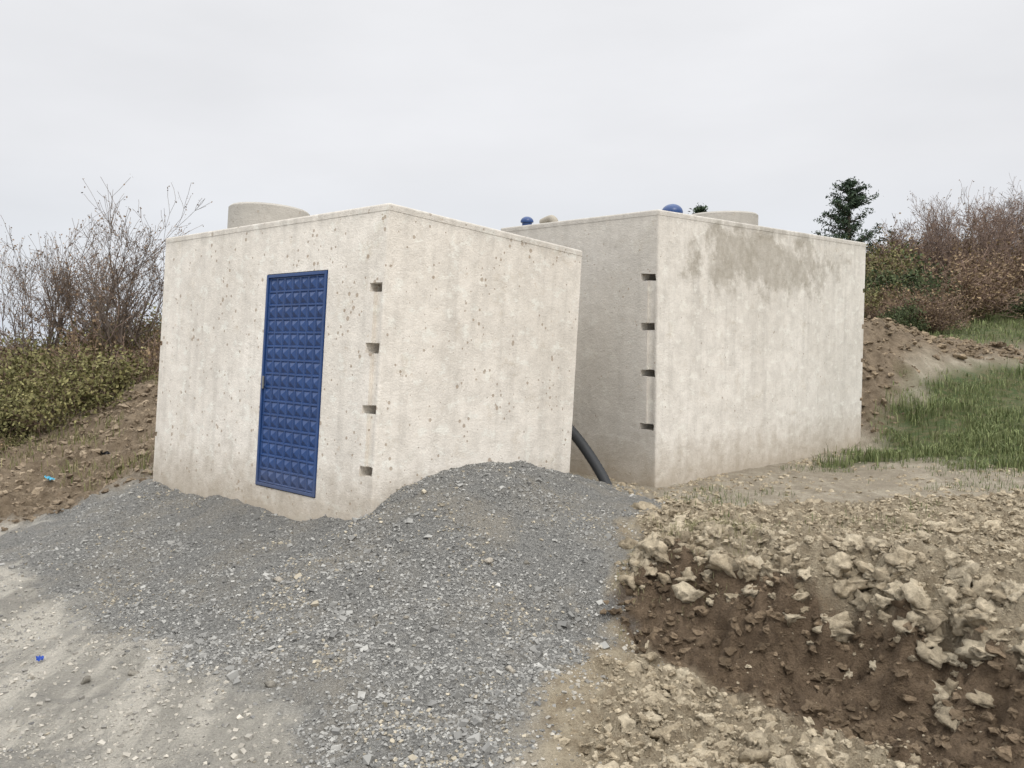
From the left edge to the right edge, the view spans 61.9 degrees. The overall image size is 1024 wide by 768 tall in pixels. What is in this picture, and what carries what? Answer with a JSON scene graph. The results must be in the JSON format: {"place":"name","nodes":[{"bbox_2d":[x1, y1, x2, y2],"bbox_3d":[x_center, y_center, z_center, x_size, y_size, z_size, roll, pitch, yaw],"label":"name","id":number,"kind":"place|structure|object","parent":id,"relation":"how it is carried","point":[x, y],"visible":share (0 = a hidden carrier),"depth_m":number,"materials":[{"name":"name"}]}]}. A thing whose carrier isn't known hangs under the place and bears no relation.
{"place":"outdoors","nodes":[
{"label":"outdoors","id":0,"kind":"place"},
{"bbox_2d":[0,460,664,767],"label":"gravel","id":1,"kind":"structure","parent":0,"point":[487,748],"depth_m":5.54,"materials":[{"name":"grey gravel"}]},
{"bbox_2d":[0,279,1023,767],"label":"ground","id":2,"kind":"structure","parent":0,"point":[796,655],"depth_m":5.54,"materials":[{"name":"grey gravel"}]},
{"bbox_2d":[36,655,43,660],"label":"plastic litter","id":3,"kind":"object","parent":2,"relation":"on","point":[39,658],"visible":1,"depth_m":5.33,"materials":[{"name":"blue plastic"}]},
{"bbox_2d":[0,207,116,368],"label":"bare tree","id":4,"kind":"object","parent":2,"relation":"on","point":[24,285],"visible":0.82,"depth_m":17.38,"materials":[{"name":"brown plant"}]},
{"bbox_2d":[0,299,161,400],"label":"brushwood","id":5,"kind":"object","parent":2,"relation":"on","point":[1,347],"visible":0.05,"depth_m":17.63,"materials":[{"name":"plant"}]},
{"bbox_2d":[0,287,162,453],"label":"shrub thicket","id":6,"kind":"object","parent":2,"relation":"on","point":[47,391],"visible":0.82,"depth_m":14.25,"materials":[{"name":"green plant"}]},
{"bbox_2d":[31,237,152,341],"bbox_3d":[-9.193,-1.506,18.499,2.570,3.152,2.700,2,4,28],"label":"bare tree","id":7,"kind":"object","parent":2,"relation":"on","point":[71,287],"visible":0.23,"depth_m":18.05,"materials":[{"name":"brown plant"}]},
{"bbox_2d":[32,177,212,368],"bbox_3d":[-7.616,-1.931,17.038,3.266,4.298,3.186,-1,4,-20],"label":"bare tree","id":8,"kind":"object","parent":2,"relation":"on","point":[125,311],"visible":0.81,"depth_m":16.80,"materials":[{"name":"brown plant"}]},
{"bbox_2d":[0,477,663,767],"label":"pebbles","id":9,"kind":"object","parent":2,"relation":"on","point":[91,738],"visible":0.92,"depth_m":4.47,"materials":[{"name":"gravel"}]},
{"bbox_2d":[153,210,581,520],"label":"walls","id":10,"kind":"structure","parent":2,"relation":"on","point":[447,346],"depth_m":7.88,"materials":[{"name":"concrete"}]},
{"bbox_2d":[255,275,270,483],"bbox_3d":[-2.368,-0.040,8.154,0.031,1.999,0.052,3,0,43],"label":"frame","id":11,"kind":"object","parent":10,"relation":"attached to","point":[262,374],"visible":0.59,"depth_m":8.13,"materials":[{"name":"blue paint"}]},
{"bbox_2d":[257,481,311,496],"bbox_3d":[-2.078,0.963,7.838,0.909,0.031,0.051,3,0,43],"label":"frame","id":12,"kind":"object","parent":10,"relation":"on","point":[296,491],"visible":1,"depth_m":7.81,"materials":[{"name":"blue paint"}]},
{"bbox_2d":[259,275,324,492],"bbox_3d":[-2.031,-0.020,7.828,0.901,1.931,0.026,3,0,42],"label":"embossed leaf","id":13,"kind":"object","parent":10,"relation":"attached to","point":[291,379],"visible":1,"depth_m":7.82,"materials":[{"name":"blue paint"}]},
{"bbox_2d":[269,271,324,278],"bbox_3d":[-1.967,-1.002,7.836,0.909,0.030,0.051,3,0,43],"label":"frame","id":14,"kind":"object","parent":10,"relation":"attached to","point":[297,274],"visible":1,"depth_m":7.80,"materials":[{"name":"blue paint"}]},
{"bbox_2d":[312,270,327,497],"bbox_3d":[-1.677,0.000,7.519,0.031,1.999,0.054,3,0,43],"label":"frame","id":15,"kind":"object","parent":10,"relation":"attached to","point":[320,384],"visible":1,"depth_m":7.50,"materials":[{"name":"blue paint"}]},
{"bbox_2d":[166,203,581,255],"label":"roof slab","id":16,"kind":"structure","parent":10,"relation":"on","point":[405,210],"depth_m":7.84,"materials":[{"name":"concrete"}]},
{"bbox_2d":[227,202,309,228],"bbox_3d":[-2.589,-1.715,9.100,0.840,0.280,0.840,3,0,43],"label":"manhole ring","id":17,"kind":"object","parent":16,"relation":"on","point":[244,213],"visible":0.59,"depth_m":8.72,"materials":[{"name":"concrete"}]},
{"bbox_2d":[0,315,1023,767],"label":"soil clods","id":18,"kind":"object","parent":2,"relation":"on","point":[924,617],"visible":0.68,"depth_m":5.14,"materials":[{"name":"soil"}]},
{"bbox_2d":[0,305,1023,639],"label":"grass","id":19,"kind":"structure","parent":2,"relation":"on","point":[988,437],"depth_m":12.24,"materials":[{"name":"green plant"}]},
{"bbox_2d":[571,425,611,483],"bbox_3d":[0.129,0.780,10.278,0.220,1.011,3.500,-3,5,-34],"label":"drain hose","id":20,"kind":"object","parent":2,"relation":"on","point":[587,452],"visible":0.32,"depth_m":9.14,"materials":[{"name":"black plastic"}]},
{"bbox_2d":[509,215,865,486],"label":"walls","id":21,"kind":"structure","parent":2,"relation":"on","point":[705,350],"depth_m":10.24,"materials":[{"name":"grey concrete"}]},
{"bbox_2d":[501,209,865,246],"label":"roof slab","id":22,"kind":"structure","parent":21,"relation":"on","point":[641,214],"depth_m":10.33,"materials":[{"name":"grey concrete"}]},
{"bbox_2d":[520,217,533,225],"bbox_3d":[0.192,-2.079,10.911,0.168,0.124,0.168,-4,5,-44],"label":"roof vent","id":23,"kind":"object","parent":22,"relation":"on","point":[526,221],"visible":0.93,"depth_m":10.85,"materials":[{"name":"blue plastic"}]},
{"bbox_2d":[539,215,557,222],"bbox_3d":[0.466,-2.034,10.639,0.094,0.139,0.336,-2,5,-32],"label":"pipe elbow","id":24,"kind":"object","parent":22,"relation":"on","point":[549,218],"visible":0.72,"depth_m":10.58,"materials":[{"name":"beige plastic"}]},
{"bbox_2d":[662,204,682,212],"bbox_3d":[1.925,-2.068,10.256,0.257,0.191,0.257,-4,5,-44],"label":"roof vent","id":25,"kind":"object","parent":22,"relation":"on","point":[674,208],"visible":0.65,"depth_m":10.15,"materials":[{"name":"blue plastic"}]},
{"bbox_2d":[691,211,757,224],"bbox_3d":[2.806,-2.150,11.382,0.920,0.200,0.920,-4,5,-44],"label":"manhole ring","id":26,"kind":"object","parent":22,"relation":"on","point":[746,217],"visible":0.47,"depth_m":10.96,"materials":[{"name":"concrete"}]},
{"bbox_2d":[688,203,707,213],"bbox_3d":[7.481,-5.165,33.864,3.125,3.891,2.482,-2,4,-25],"label":"pine tree","id":27,"kind":"object","parent":2,"relation":"on","point":[699,208],"visible":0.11,"depth_m":33.32,"materials":[{"name":"green plant"}]},
{"bbox_2d":[811,176,897,260],"bbox_3d":[12.833,-5.610,32.681,3.286,4.524,3.731,4,5,44],"label":"pine tree","id":28,"kind":"object","parent":2,"relation":"on","point":[853,201],"visible":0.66,"depth_m":32.38,"materials":[{"name":"green plant"}]},
{"bbox_2d":[875,217,918,266],"bbox_3d":[13.518,-4.533,29.839,1.582,2.719,2.146,0,4,0],"label":"bare tree","id":29,"kind":"object","parent":2,"relation":"on","point":[903,234],"visible":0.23,"depth_m":29.66,"materials":[{"name":"brown plant"}]},
{"bbox_2d":[898,203,962,275],"bbox_3d":[14.524,-4.713,29.520,2.210,3.324,2.485,0,4,0],"label":"bare tree","id":30,"kind":"object","parent":2,"relation":"on","point":[924,238],"visible":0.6,"depth_m":29.28,"materials":[{"name":"brown plant"}]},
{"bbox_2d":[838,231,1023,331],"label":"evergreen shrubs","id":31,"kind":"object","parent":2,"relation":"on","point":[904,316],"visible":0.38,"depth_m":22.06,"materials":[{"name":"green plant"}]},
{"bbox_2d":[863,202,1023,333],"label":"brushwood","id":32,"kind":"object","parent":2,"relation":"on","point":[993,284],"visible":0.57,"depth_m":23.73,"materials":[{"name":"brown plant"}]},
{"bbox_2d":[907,189,1020,256],"bbox_3d":[16.618,-5.436,31.599,3.911,3.700,2.572,2,4,24],"label":"bare tree","id":33,"kind":"object","parent":2,"relation":"on","point":[926,226],"visible":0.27,"depth_m":31.63,"materials":[{"name":"brown plant"}]},
{"bbox_2d":[914,180,1015,273],"bbox_3d":[15.114,-4.990,29.259,2.198,3.816,4.040,-2,4,-23],"label":"bare tree","id":34,"kind":"object","parent":2,"relation":"on","point":[943,232],"visible":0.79,"depth_m":28.93,"materials":[{"name":"brown plant"}]},
{"bbox_2d":[930,179,1023,264],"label":"bare tree","id":35,"kind":"object","parent":2,"relation":"on","point":[995,214],"visible":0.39,"depth_m":30.70,"materials":[{"name":"brown plant"}]},
{"bbox_2d":[937,196,1023,261],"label":"bare tree","id":36,"kind":"object","parent":2,"relation":"on","point":[1003,235],"visible":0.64,"depth_m":28.69,"materials":[{"name":"brown plant"}]},
{"bbox_2d":[962,180,1023,261],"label":"bare tree","id":37,"kind":"object","parent":2,"relation":"on","point":[1003,218],"visible":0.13,"depth_m":33.08,"materials":[{"name":"brown plant"}]},
{"bbox_2d":[983,174,1023,240],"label":"bare tree","id":38,"kind":"object","parent":2,"relation":"on","point":[1005,201],"visible":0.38,"depth_m":33.73,"materials":[{"name":"brown plant"}]},
{"bbox_2d":[997,193,1023,262],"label":"bare tree","id":39,"kind":"object","parent":2,"relation":"on","point":[1017,219],"visible":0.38,"depth_m":30.38,"materials":[{"name":"brown plant"}]},
{"bbox_2d":[0,0,1023,345],"label":"sky","id":40,"kind":"structure","parent":0,"point":[495,114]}
]}

